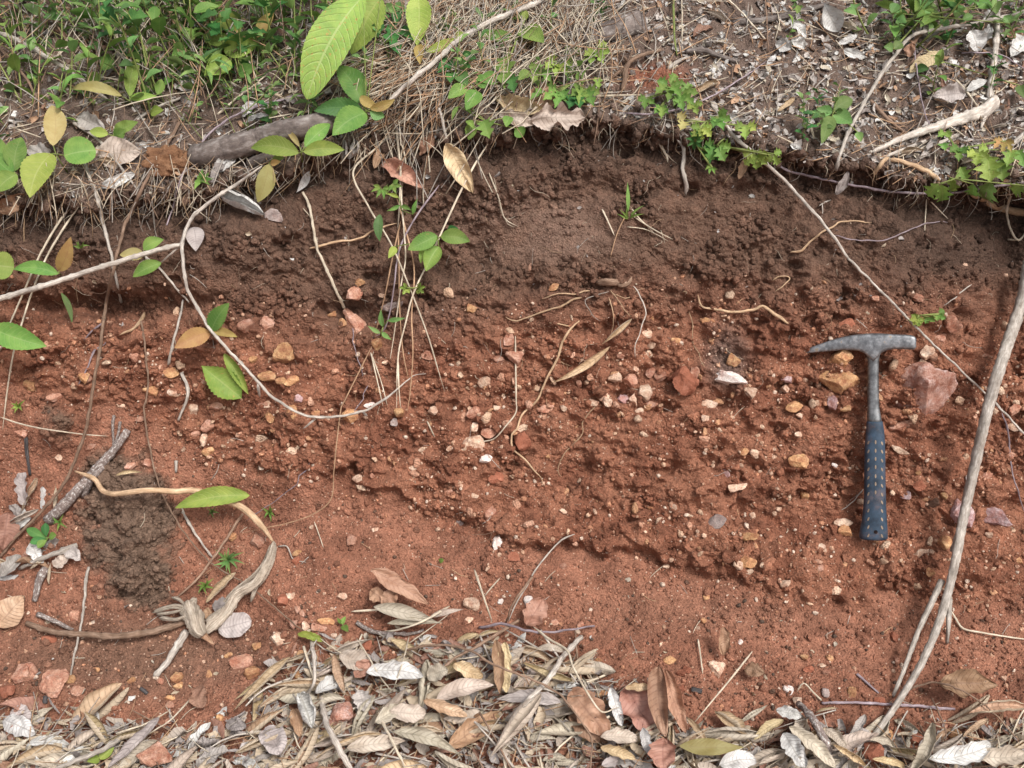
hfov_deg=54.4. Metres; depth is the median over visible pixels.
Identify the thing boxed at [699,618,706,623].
pebble
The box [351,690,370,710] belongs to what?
dead leaf
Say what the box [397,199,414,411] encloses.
straw
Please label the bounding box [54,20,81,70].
twig
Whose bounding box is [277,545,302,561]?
straw
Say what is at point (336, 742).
stick
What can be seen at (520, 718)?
dead leaf
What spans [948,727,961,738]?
pebble
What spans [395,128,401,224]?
straw
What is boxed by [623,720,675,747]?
dead leaf
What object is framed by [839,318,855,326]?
pebble
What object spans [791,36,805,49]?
dead leaf
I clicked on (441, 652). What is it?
dead leaf
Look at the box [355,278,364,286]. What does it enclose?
pebble
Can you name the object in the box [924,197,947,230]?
straw
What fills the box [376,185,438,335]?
straw
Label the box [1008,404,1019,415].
pebble
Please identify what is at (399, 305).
straw
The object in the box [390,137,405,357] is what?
straw
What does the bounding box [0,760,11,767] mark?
dead leaf
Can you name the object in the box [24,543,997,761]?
leaf bits
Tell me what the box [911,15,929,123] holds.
twig
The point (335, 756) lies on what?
dead leaf
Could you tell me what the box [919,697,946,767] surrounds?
vine
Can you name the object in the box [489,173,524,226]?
straw
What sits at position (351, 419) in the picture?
stone
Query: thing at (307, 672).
dead leaf
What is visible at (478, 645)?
twig
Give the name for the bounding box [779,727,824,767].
dead leaf
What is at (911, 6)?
undergrowth plant
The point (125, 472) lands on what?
dead leaf
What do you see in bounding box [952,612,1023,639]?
straw
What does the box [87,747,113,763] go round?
green leaf
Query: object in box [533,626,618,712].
straw
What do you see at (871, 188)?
vine
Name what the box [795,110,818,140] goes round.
undergrowth plant
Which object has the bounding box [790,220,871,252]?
root
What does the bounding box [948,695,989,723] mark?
dead leaf
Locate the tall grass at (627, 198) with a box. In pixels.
[626,183,629,210]
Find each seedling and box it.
[0,137,26,190]
[14,237,72,275]
[19,105,95,196]
[71,59,164,111]
[90,120,137,137]
[203,12,273,81]
[251,123,343,162]
[337,616,347,631]
[817,95,863,143]
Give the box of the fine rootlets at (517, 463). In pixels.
[63,285,1023,708]
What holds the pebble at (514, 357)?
on the ground at (518, 242)
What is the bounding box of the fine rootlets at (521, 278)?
[7,134,1023,610]
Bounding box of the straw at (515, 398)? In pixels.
[484,336,516,441]
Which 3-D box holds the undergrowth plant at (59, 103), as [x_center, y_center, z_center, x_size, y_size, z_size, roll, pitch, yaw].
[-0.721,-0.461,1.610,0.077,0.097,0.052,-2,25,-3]
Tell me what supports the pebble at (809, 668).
on the ground at (518, 242)
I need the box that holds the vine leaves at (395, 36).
[377,1,412,55]
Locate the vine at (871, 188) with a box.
[781,166,1023,194]
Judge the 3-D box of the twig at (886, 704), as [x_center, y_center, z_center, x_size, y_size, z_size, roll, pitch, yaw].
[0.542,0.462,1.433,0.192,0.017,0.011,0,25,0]
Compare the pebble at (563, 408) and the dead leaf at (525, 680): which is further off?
the pebble at (563, 408)
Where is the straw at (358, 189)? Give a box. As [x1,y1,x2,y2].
[352,136,444,390]
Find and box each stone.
[10,662,37,683]
[39,668,69,698]
[45,393,62,401]
[65,675,75,683]
[69,610,79,620]
[69,702,79,714]
[124,462,135,469]
[135,741,172,766]
[170,672,183,683]
[189,404,198,414]
[201,447,213,455]
[229,653,252,668]
[244,666,259,679]
[250,533,264,549]
[257,370,275,380]
[269,632,284,645]
[272,342,294,362]
[286,405,296,419]
[329,701,352,725]
[341,408,357,423]
[343,308,366,333]
[346,286,362,300]
[359,640,371,650]
[463,435,484,452]
[463,597,479,610]
[481,428,496,438]
[484,506,496,519]
[492,536,501,549]
[503,333,513,345]
[514,431,530,450]
[522,597,547,625]
[608,372,621,382]
[637,384,651,402]
[642,330,651,338]
[672,365,698,395]
[708,514,726,528]
[708,661,725,677]
[715,370,747,384]
[744,387,757,399]
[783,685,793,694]
[819,371,859,394]
[821,718,835,727]
[826,350,853,368]
[827,395,837,409]
[847,687,856,696]
[862,742,884,762]
[888,420,911,430]
[889,730,894,741]
[894,361,957,415]
[910,733,922,745]
[915,549,928,557]
[919,345,934,359]
[945,315,962,332]
[950,499,974,527]
[984,507,1012,526]
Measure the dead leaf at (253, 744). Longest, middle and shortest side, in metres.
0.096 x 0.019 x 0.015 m
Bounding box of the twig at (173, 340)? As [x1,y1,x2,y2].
[167,299,183,364]
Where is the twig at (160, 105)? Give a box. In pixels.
[136,96,180,119]
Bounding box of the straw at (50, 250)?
[2,210,75,429]
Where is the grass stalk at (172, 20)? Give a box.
[166,2,188,47]
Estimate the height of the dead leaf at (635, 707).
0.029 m
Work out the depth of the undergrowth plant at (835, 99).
1.60 m
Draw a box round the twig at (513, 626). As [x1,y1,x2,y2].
[478,622,594,633]
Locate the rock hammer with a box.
[806,333,915,540]
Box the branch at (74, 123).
[65,116,137,188]
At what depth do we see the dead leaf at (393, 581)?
1.52 m
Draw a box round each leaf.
[0,193,24,215]
[0,251,13,278]
[0,322,45,349]
[0,512,19,549]
[0,554,20,576]
[0,575,17,580]
[0,595,24,627]
[0,696,44,713]
[0,738,28,762]
[0,740,26,750]
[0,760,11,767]
[2,714,35,736]
[6,744,67,767]
[9,504,21,515]
[10,509,38,523]
[10,704,31,719]
[10,707,52,724]
[14,472,27,504]
[16,517,30,527]
[16,556,48,568]
[19,734,63,741]
[24,752,99,767]
[26,142,49,155]
[26,543,43,562]
[27,477,37,497]
[39,762,78,767]
[40,487,45,508]
[42,538,58,552]
[47,563,50,583]
[52,554,68,568]
[53,484,57,507]
[60,746,83,762]
[61,293,72,322]
[64,546,80,560]
[67,726,104,748]
[71,683,121,730]
[73,712,85,724]
[76,110,104,129]
[84,712,108,744]
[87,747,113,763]
[90,722,125,741]
[98,136,140,168]
[98,687,128,718]
[101,172,134,188]
[104,730,150,743]
[108,717,159,767]
[115,470,139,475]
[118,740,156,767]
[133,259,160,276]
[151,105,162,115]
[167,745,197,767]
[174,79,191,90]
[175,486,249,507]
[186,227,203,250]
[189,684,206,708]
[198,745,227,767]
[201,633,213,643]
[202,366,241,399]
[203,607,211,618]
[206,572,235,602]
[208,758,225,767]
[212,158,235,172]
[212,597,226,610]
[218,612,251,637]
[221,190,264,214]
[223,354,247,393]
[225,717,245,730]
[233,681,254,700]
[234,657,289,709]
[235,730,292,752]
[241,101,256,116]
[242,707,286,739]
[251,686,293,715]
[255,155,284,201]
[257,719,290,736]
[258,725,286,755]
[261,734,297,762]
[270,760,297,767]
[271,678,321,687]
[272,692,322,703]
[275,686,335,693]
[286,650,316,662]
[288,709,302,736]
[289,727,319,767]
[296,171,309,192]
[296,691,315,728]
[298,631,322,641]
[303,737,349,750]
[304,668,361,684]
[304,750,336,763]
[315,693,344,706]
[316,675,339,693]
[316,731,381,758]
[317,662,344,676]
[318,747,348,765]
[331,654,344,690]
[332,639,369,654]
[339,649,371,670]
[341,140,347,159]
[347,138,358,158]
[347,734,404,752]
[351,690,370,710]
[351,694,375,735]
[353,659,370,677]
[365,688,406,731]
[366,660,422,679]
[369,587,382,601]
[371,568,428,604]
[373,148,384,167]
[373,214,382,240]
[374,603,439,623]
[375,703,399,723]
[377,688,412,692]
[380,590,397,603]
[381,759,426,767]
[382,157,423,188]
[387,617,440,624]
[390,703,425,722]
[393,726,461,755]
[397,725,442,737]
[414,682,450,704]
[418,659,430,707]
[419,135,434,155]
[421,648,468,657]
[423,699,466,717]
[427,663,447,681]
[431,609,462,616]
[435,750,472,767]
[436,678,492,699]
[443,143,472,192]
[444,709,488,724]
[445,664,458,675]
[449,711,501,748]
[453,661,482,678]
[458,672,485,705]
[469,720,507,733]
[478,676,494,691]
[478,710,505,762]
[479,657,518,692]
[489,693,541,758]
[492,640,504,693]
[496,93,542,114]
[497,683,535,711]
[497,689,560,704]
[498,642,511,692]
[499,109,533,126]
[509,663,552,693]
[510,647,524,660]
[511,646,553,662]
[514,687,559,704]
[514,766,545,767]
[523,663,571,681]
[529,82,555,106]
[529,657,565,686]
[530,101,584,130]
[532,681,560,687]
[532,722,581,735]
[537,643,563,651]
[537,695,580,718]
[552,347,608,382]
[553,661,594,674]
[567,686,610,735]
[568,648,597,674]
[568,714,599,742]
[581,661,615,674]
[600,727,637,742]
[600,744,635,759]
[602,756,618,766]
[603,319,631,342]
[608,688,623,726]
[619,688,656,730]
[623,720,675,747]
[625,682,646,690]
[640,728,651,753]
[647,666,668,736]
[648,738,675,767]
[650,710,673,739]
[663,669,687,732]
[667,716,674,743]
[675,726,712,750]
[675,753,681,760]
[680,738,743,754]
[687,717,705,737]
[691,80,717,96]
[698,755,709,760]
[705,726,773,740]
[714,711,745,733]
[715,711,747,741]
[715,736,734,741]
[719,627,730,654]
[719,749,756,767]
[728,725,750,743]
[735,729,784,742]
[738,158,747,178]
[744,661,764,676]
[748,748,785,767]
[754,719,783,739]
[759,751,787,764]
[767,55,775,63]
[776,37,791,51]
[776,705,801,719]
[777,97,794,111]
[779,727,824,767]
[780,733,807,767]
[788,19,806,37]
[788,758,840,767]
[789,726,835,767]
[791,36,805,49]
[791,715,808,759]
[808,748,839,759]
[822,3,843,31]
[825,728,846,747]
[827,735,846,744]
[831,730,878,750]
[833,745,865,765]
[835,171,849,194]
[837,34,856,44]
[841,749,861,767]
[842,21,856,29]
[843,48,865,58]
[845,728,870,760]
[850,714,866,735]
[862,715,889,749]
[870,736,894,747]
[873,756,904,767]
[887,748,937,767]
[903,43,915,56]
[910,51,938,71]
[911,722,935,767]
[929,740,990,764]
[931,732,964,754]
[932,82,965,102]
[939,669,997,697]
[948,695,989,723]
[963,718,988,736]
[966,30,986,51]
[967,78,986,90]
[969,699,1023,713]
[981,745,1023,766]
[984,27,992,40]
[1007,28,1022,39]
[1010,33,1023,56]
[1013,739,1023,748]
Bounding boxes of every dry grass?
[262,0,674,171]
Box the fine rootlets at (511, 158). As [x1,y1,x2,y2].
[0,112,1023,238]
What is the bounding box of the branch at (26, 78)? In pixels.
[0,48,40,106]
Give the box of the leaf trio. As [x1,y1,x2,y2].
[174,303,236,347]
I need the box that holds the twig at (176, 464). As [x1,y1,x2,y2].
[174,460,177,471]
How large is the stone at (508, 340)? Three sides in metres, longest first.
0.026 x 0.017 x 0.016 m
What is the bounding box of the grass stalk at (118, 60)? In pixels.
[112,18,121,63]
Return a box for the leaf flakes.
[0,0,1023,197]
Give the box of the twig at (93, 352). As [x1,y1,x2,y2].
[78,343,105,383]
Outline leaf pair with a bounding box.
[120,236,163,259]
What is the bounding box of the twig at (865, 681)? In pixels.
[856,673,878,692]
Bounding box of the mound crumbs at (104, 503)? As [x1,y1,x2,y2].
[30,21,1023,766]
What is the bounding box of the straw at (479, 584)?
[474,569,492,622]
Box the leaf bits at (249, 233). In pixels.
[34,135,1021,353]
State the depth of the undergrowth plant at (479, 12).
1.66 m
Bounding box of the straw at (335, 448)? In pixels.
[244,346,371,532]
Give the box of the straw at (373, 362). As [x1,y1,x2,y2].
[370,352,386,405]
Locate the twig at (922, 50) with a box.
[907,16,977,65]
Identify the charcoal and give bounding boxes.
[42,696,47,703]
[139,687,148,694]
[691,687,701,693]
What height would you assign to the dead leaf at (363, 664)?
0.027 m
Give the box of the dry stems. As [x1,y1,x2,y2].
[340,53,505,207]
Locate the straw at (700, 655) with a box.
[698,639,702,673]
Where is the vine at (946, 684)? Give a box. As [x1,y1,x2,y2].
[911,681,1019,740]
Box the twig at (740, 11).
[728,0,765,38]
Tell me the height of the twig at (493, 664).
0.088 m
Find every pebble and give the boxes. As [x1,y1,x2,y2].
[0,685,15,699]
[14,430,26,438]
[23,380,35,391]
[41,635,56,642]
[54,455,61,461]
[69,685,85,696]
[78,373,89,383]
[85,444,95,449]
[127,677,135,683]
[129,353,138,362]
[135,416,143,421]
[142,386,157,395]
[142,458,151,467]
[156,677,163,684]
[163,367,178,377]
[164,695,174,700]
[165,701,173,707]
[167,390,179,396]
[173,682,182,688]
[191,431,200,436]
[199,433,207,446]
[200,419,213,432]
[206,670,211,677]
[208,402,222,409]
[216,714,223,720]
[223,652,232,657]
[228,532,236,540]
[236,319,254,332]
[248,356,257,362]
[252,642,260,650]
[259,316,274,328]
[265,412,274,422]
[275,377,285,383]
[277,594,288,605]
[284,375,298,385]
[286,593,294,599]
[288,620,297,629]
[292,550,301,555]
[292,557,300,564]
[294,394,302,402]
[294,606,300,613]
[296,650,308,662]
[299,609,304,616]
[302,621,309,630]
[311,410,319,415]
[311,623,326,631]
[317,617,334,624]
[327,311,335,316]
[336,593,346,599]
[339,318,346,326]
[347,533,356,545]
[352,474,361,482]
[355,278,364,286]
[364,402,374,407]
[371,338,381,350]
[380,301,402,310]
[390,418,397,425]
[394,408,404,416]
[421,350,431,360]
[428,406,437,415]
[465,617,472,622]
[466,303,476,312]
[466,406,480,418]
[471,422,477,431]
[471,493,478,497]
[477,376,490,387]
[479,454,491,462]
[488,472,503,483]
[492,355,504,362]
[497,598,503,604]
[505,351,523,365]
[507,551,519,560]
[523,596,532,605]
[537,405,553,412]
[549,283,558,290]
[551,619,558,625]
[559,508,566,513]
[559,563,566,568]
[560,405,566,411]
[576,380,581,387]
[577,621,583,626]
[589,398,598,405]
[599,690,607,696]
[602,397,611,406]
[617,353,624,358]
[617,394,628,402]
[623,374,637,386]
[629,393,636,406]
[635,408,643,412]
[645,368,654,377]
[647,342,655,348]
[647,401,657,406]
[653,371,666,382]
[663,656,675,664]
[670,338,680,342]
[676,669,685,676]
[683,665,691,673]
[690,367,699,377]
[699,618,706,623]
[700,317,714,322]
[701,399,717,407]
[701,415,708,420]
[723,469,729,477]
[726,353,740,366]
[728,483,746,492]
[733,561,742,569]
[739,448,748,455]
[740,555,756,568]
[742,532,758,540]
[746,569,753,574]
[748,657,755,662]
[749,512,754,518]
[750,449,758,458]
[779,580,790,587]
[780,384,789,392]
[781,376,791,382]
[786,401,802,412]
[788,454,808,468]
[792,697,801,704]
[794,432,801,437]
[800,491,808,499]
[800,655,808,660]
[803,665,813,672]
[818,564,823,570]
[821,688,829,697]
[822,668,830,675]
[826,654,832,660]
[834,518,852,525]
[837,524,851,536]
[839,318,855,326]
[840,405,850,411]
[871,296,878,301]
[873,697,885,707]
[889,631,898,641]
[891,445,908,454]
[900,491,910,499]
[913,293,923,301]
[913,480,926,490]
[926,567,935,576]
[927,498,939,507]
[935,720,947,729]
[936,333,945,343]
[937,535,951,549]
[939,492,947,500]
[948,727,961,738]
[982,472,992,478]
[985,532,992,537]
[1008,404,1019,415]
[1008,423,1020,430]
[1016,558,1022,563]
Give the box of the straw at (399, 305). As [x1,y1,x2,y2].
[398,234,409,384]
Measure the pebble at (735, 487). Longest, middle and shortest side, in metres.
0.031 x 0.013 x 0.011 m
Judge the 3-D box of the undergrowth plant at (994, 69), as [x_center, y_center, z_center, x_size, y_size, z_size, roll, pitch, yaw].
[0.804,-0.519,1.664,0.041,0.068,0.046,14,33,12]
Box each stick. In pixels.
[18,543,77,569]
[24,437,30,474]
[31,566,47,601]
[36,612,73,629]
[55,736,121,767]
[70,566,89,674]
[84,163,122,302]
[144,256,188,302]
[153,629,188,676]
[177,513,243,596]
[181,508,212,556]
[217,74,267,114]
[302,192,345,308]
[306,640,316,693]
[319,694,352,767]
[376,710,404,767]
[436,83,446,143]
[503,635,583,721]
[612,48,662,90]
[666,56,687,68]
[685,45,738,63]
[710,103,1023,434]
[796,701,833,754]
[869,99,906,132]
[955,79,976,105]
[986,0,1000,98]
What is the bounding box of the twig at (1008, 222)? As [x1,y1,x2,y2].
[1005,196,1023,240]
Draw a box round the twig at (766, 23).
[764,0,768,51]
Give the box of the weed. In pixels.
[27,523,55,547]
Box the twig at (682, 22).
[681,0,682,49]
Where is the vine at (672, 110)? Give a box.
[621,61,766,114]
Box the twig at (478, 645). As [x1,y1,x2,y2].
[415,618,520,691]
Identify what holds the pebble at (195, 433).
on the ground at (518, 242)
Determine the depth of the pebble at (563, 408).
1.60 m
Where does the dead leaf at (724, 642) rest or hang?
on the ground at (518, 242)
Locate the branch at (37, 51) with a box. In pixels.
[0,31,107,100]
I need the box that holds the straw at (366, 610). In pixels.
[351,609,377,611]
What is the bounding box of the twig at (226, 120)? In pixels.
[166,94,302,224]
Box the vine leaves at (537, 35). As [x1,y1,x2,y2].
[478,10,543,95]
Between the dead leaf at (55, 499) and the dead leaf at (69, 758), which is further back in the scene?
the dead leaf at (55, 499)
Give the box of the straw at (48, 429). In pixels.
[1,417,102,435]
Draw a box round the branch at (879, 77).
[835,10,1023,170]
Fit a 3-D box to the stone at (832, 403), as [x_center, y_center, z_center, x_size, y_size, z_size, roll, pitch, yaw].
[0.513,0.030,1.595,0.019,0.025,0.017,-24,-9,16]
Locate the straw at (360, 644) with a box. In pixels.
[356,638,391,690]
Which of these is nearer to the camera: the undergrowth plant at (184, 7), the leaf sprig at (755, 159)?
the leaf sprig at (755, 159)
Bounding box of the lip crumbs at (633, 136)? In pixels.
[0,99,1023,227]
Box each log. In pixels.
[187,102,364,167]
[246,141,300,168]
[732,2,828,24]
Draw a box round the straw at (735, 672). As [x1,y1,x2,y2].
[695,651,752,721]
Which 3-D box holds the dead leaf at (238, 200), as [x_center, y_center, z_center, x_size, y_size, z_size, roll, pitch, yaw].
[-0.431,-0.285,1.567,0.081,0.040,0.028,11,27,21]
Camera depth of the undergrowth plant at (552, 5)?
1.64 m
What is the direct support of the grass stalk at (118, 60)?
on the ground at (518, 242)
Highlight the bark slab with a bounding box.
[582,10,647,44]
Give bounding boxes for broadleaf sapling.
[300,0,394,135]
[405,0,464,63]
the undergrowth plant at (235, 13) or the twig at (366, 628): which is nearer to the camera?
the twig at (366, 628)
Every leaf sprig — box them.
[368,311,403,339]
[371,179,401,197]
[386,193,416,214]
[388,225,469,270]
[400,283,424,293]
[528,40,610,83]
[530,77,602,107]
[637,73,702,118]
[677,106,756,139]
[685,131,717,173]
[703,138,781,168]
[884,0,1012,51]
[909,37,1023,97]
[910,307,944,326]
[924,166,1023,202]
[937,128,1023,181]
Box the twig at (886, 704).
[822,701,954,709]
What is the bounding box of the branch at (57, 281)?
[0,243,179,301]
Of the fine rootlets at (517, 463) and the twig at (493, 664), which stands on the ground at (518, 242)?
the fine rootlets at (517, 463)
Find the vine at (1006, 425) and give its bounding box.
[1002,413,1023,510]
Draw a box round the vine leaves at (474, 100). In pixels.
[437,50,488,109]
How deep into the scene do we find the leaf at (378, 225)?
1.56 m
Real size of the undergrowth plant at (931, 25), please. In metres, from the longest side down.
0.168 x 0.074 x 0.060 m
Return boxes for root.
[74,470,272,541]
[119,312,144,335]
[152,541,276,637]
[249,463,309,518]
[309,223,395,248]
[352,327,362,374]
[506,297,581,321]
[510,321,578,485]
[543,290,589,298]
[558,399,594,472]
[585,292,606,321]
[596,276,631,287]
[609,298,613,332]
[633,286,646,351]
[660,145,667,161]
[677,140,688,195]
[689,313,703,365]
[698,296,788,323]
[773,276,789,290]
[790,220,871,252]
[835,221,947,241]
[842,490,862,509]
[868,95,999,160]
[873,156,888,185]
[889,158,940,180]
[943,284,971,305]
[970,195,1023,216]
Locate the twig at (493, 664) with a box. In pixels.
[407,644,592,767]
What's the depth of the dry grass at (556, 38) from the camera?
1.63 m
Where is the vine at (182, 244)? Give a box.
[161,166,420,428]
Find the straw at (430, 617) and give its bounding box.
[387,606,449,631]
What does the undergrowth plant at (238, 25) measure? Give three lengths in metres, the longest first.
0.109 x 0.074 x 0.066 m
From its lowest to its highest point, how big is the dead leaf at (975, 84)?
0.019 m
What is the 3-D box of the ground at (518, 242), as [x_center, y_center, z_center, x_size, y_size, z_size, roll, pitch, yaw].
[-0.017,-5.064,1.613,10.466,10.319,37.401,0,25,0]
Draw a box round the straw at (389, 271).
[375,221,400,333]
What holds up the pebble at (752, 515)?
on the ground at (518, 242)
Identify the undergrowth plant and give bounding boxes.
[0,19,40,97]
[0,24,21,40]
[0,64,21,103]
[0,80,8,114]
[2,0,41,30]
[9,0,17,24]
[14,31,44,82]
[18,39,67,104]
[23,0,64,46]
[40,0,73,33]
[47,1,89,42]
[47,69,80,121]
[48,36,85,97]
[68,0,116,37]
[69,42,104,103]
[70,0,98,33]
[70,0,111,38]
[70,0,117,64]
[79,17,127,81]
[93,13,136,58]
[96,0,151,63]
[98,3,160,118]
[100,63,140,104]
[114,0,148,22]
[115,0,159,90]
[115,1,189,84]
[126,0,159,91]
[139,74,161,95]
[140,67,158,108]
[141,0,160,42]
[148,0,173,49]
[150,57,166,83]
[159,0,201,50]
[159,0,218,69]
[159,12,180,42]
[162,0,194,21]
[164,61,177,81]
[165,42,209,97]
[167,0,196,37]
[167,23,191,63]
[170,58,191,88]
[170,73,184,92]
[176,0,189,26]
[178,48,222,99]
[181,97,211,127]
[186,49,231,97]
[188,0,222,29]
[193,0,210,48]
[193,30,232,72]
[194,0,215,33]
[199,8,236,67]
[204,0,259,74]
[215,56,233,99]
[219,17,259,83]
[220,65,241,111]
[225,7,258,51]
[235,0,278,36]
[237,95,253,128]
[241,74,262,99]
[242,39,299,90]
[244,71,261,100]
[245,0,287,54]
[248,31,268,67]
[250,5,259,14]
[252,0,300,60]
[255,90,280,122]
[262,76,279,120]
[268,0,289,26]
[277,0,316,50]
[278,23,304,80]
[285,5,325,64]
[287,0,304,39]
[290,93,323,113]
[292,95,316,115]
[293,0,307,26]
[302,0,326,17]
[317,0,335,7]
[349,46,370,73]
[372,23,392,67]
[444,26,468,83]
[454,53,478,88]
[470,7,498,39]
[471,25,489,67]
[487,33,511,53]
[534,56,546,91]
[540,0,558,44]
[555,66,577,100]
[571,60,588,100]
[571,72,587,102]
[588,0,599,21]
[595,0,610,24]
[786,5,804,44]
[790,0,802,14]
[795,92,814,126]
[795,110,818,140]
[809,88,827,119]
[815,112,832,139]
[827,82,847,125]
[844,0,877,33]
[875,0,914,34]
[878,10,906,41]
[882,0,929,48]
[894,0,913,19]
[906,0,940,33]
[916,0,979,47]
[919,43,961,94]
[921,0,966,31]
[940,0,978,44]
[965,0,1018,38]
[981,53,1006,87]
[994,11,1023,46]
[1003,0,1023,22]
[1013,3,1023,28]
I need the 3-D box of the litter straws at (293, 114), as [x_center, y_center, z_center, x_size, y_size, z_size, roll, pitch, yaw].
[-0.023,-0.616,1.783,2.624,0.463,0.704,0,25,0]
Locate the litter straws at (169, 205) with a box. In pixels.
[0,90,426,240]
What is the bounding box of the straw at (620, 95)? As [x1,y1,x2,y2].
[596,94,639,96]
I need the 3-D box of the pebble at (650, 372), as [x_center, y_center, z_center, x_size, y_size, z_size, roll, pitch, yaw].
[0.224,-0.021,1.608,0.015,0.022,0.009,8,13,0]
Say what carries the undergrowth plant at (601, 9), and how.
on the ground at (518, 242)
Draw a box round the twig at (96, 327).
[84,323,100,339]
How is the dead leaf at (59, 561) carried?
on the ground at (518, 242)
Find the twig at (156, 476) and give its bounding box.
[140,321,393,695]
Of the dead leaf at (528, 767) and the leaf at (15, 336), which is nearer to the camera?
the dead leaf at (528, 767)
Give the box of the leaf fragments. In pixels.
[0,632,1023,767]
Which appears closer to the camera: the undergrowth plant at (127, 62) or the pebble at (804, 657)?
the pebble at (804, 657)
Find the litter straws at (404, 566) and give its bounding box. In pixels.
[4,274,1023,767]
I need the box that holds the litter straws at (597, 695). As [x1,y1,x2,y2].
[0,614,1023,767]
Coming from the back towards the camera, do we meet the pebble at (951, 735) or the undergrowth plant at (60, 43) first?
the undergrowth plant at (60, 43)
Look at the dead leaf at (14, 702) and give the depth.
1.44 m
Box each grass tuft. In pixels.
[11,399,25,412]
[53,515,66,530]
[74,242,89,248]
[194,169,212,189]
[198,578,213,594]
[207,507,218,517]
[215,548,243,574]
[263,506,273,519]
[618,206,641,218]
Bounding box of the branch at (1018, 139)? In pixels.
[1000,131,1023,154]
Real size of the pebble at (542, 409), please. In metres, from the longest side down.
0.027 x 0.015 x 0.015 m
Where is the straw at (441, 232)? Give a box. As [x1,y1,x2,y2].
[396,144,487,407]
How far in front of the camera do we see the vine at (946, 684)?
1.40 m
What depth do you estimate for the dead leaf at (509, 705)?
1.42 m
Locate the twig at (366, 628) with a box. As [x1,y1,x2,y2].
[356,621,423,635]
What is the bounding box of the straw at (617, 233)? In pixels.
[610,218,624,256]
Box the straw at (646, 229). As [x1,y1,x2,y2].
[629,227,665,239]
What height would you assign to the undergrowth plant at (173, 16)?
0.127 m
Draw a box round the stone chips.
[1,263,1023,623]
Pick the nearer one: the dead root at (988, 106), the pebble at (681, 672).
the pebble at (681, 672)
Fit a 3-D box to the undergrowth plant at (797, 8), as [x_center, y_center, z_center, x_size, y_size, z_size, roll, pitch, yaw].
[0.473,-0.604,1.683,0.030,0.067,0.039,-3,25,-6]
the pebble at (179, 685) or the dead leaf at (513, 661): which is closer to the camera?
the dead leaf at (513, 661)
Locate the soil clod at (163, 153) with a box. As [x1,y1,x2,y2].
[141,144,195,176]
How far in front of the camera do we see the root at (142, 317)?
1.59 m
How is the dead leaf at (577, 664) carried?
on the ground at (518, 242)
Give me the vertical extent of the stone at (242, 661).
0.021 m
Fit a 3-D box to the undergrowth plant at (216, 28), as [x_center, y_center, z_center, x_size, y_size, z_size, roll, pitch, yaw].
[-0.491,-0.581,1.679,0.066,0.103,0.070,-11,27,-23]
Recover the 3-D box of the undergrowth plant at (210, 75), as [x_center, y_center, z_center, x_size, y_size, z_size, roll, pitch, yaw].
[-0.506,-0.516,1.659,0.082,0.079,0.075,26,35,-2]
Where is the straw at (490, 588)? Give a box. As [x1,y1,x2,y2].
[480,578,499,601]
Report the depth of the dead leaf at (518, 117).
1.56 m
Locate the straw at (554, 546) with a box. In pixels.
[508,534,574,621]
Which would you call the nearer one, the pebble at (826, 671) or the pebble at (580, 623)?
the pebble at (826, 671)
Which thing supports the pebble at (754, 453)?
on the ground at (518, 242)
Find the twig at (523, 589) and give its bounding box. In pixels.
[505,576,532,622]
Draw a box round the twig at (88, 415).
[0,121,180,557]
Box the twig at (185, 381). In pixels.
[177,372,189,420]
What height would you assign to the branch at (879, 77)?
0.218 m
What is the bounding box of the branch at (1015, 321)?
[873,260,1023,736]
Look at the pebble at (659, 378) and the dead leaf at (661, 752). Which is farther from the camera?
the pebble at (659, 378)
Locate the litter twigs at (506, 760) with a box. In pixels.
[0,627,1023,767]
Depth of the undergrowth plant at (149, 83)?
1.68 m
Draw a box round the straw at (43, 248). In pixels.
[0,212,66,350]
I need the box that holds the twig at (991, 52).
[962,52,1023,68]
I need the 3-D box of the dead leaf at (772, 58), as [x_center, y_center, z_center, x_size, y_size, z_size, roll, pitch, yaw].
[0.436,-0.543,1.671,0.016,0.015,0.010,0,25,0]
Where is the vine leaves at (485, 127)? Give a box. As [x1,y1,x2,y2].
[452,104,524,139]
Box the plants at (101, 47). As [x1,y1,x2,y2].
[0,0,425,157]
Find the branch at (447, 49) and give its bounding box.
[369,0,544,121]
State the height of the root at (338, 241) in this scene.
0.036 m
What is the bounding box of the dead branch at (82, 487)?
[43,415,130,524]
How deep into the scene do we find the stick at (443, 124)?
1.58 m
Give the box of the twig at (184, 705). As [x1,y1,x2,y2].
[146,700,188,736]
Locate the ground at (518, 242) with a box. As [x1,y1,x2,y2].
[0,0,1023,767]
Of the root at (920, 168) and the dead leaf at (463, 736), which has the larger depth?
the root at (920, 168)
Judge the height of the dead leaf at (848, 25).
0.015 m
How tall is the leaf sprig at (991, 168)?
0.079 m
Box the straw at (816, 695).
[797,683,821,700]
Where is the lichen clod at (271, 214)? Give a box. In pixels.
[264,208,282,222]
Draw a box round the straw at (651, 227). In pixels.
[634,217,671,238]
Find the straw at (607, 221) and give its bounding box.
[602,209,614,235]
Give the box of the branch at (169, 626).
[25,619,185,639]
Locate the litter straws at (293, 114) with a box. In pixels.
[0,0,1023,213]
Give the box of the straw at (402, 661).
[392,637,408,692]

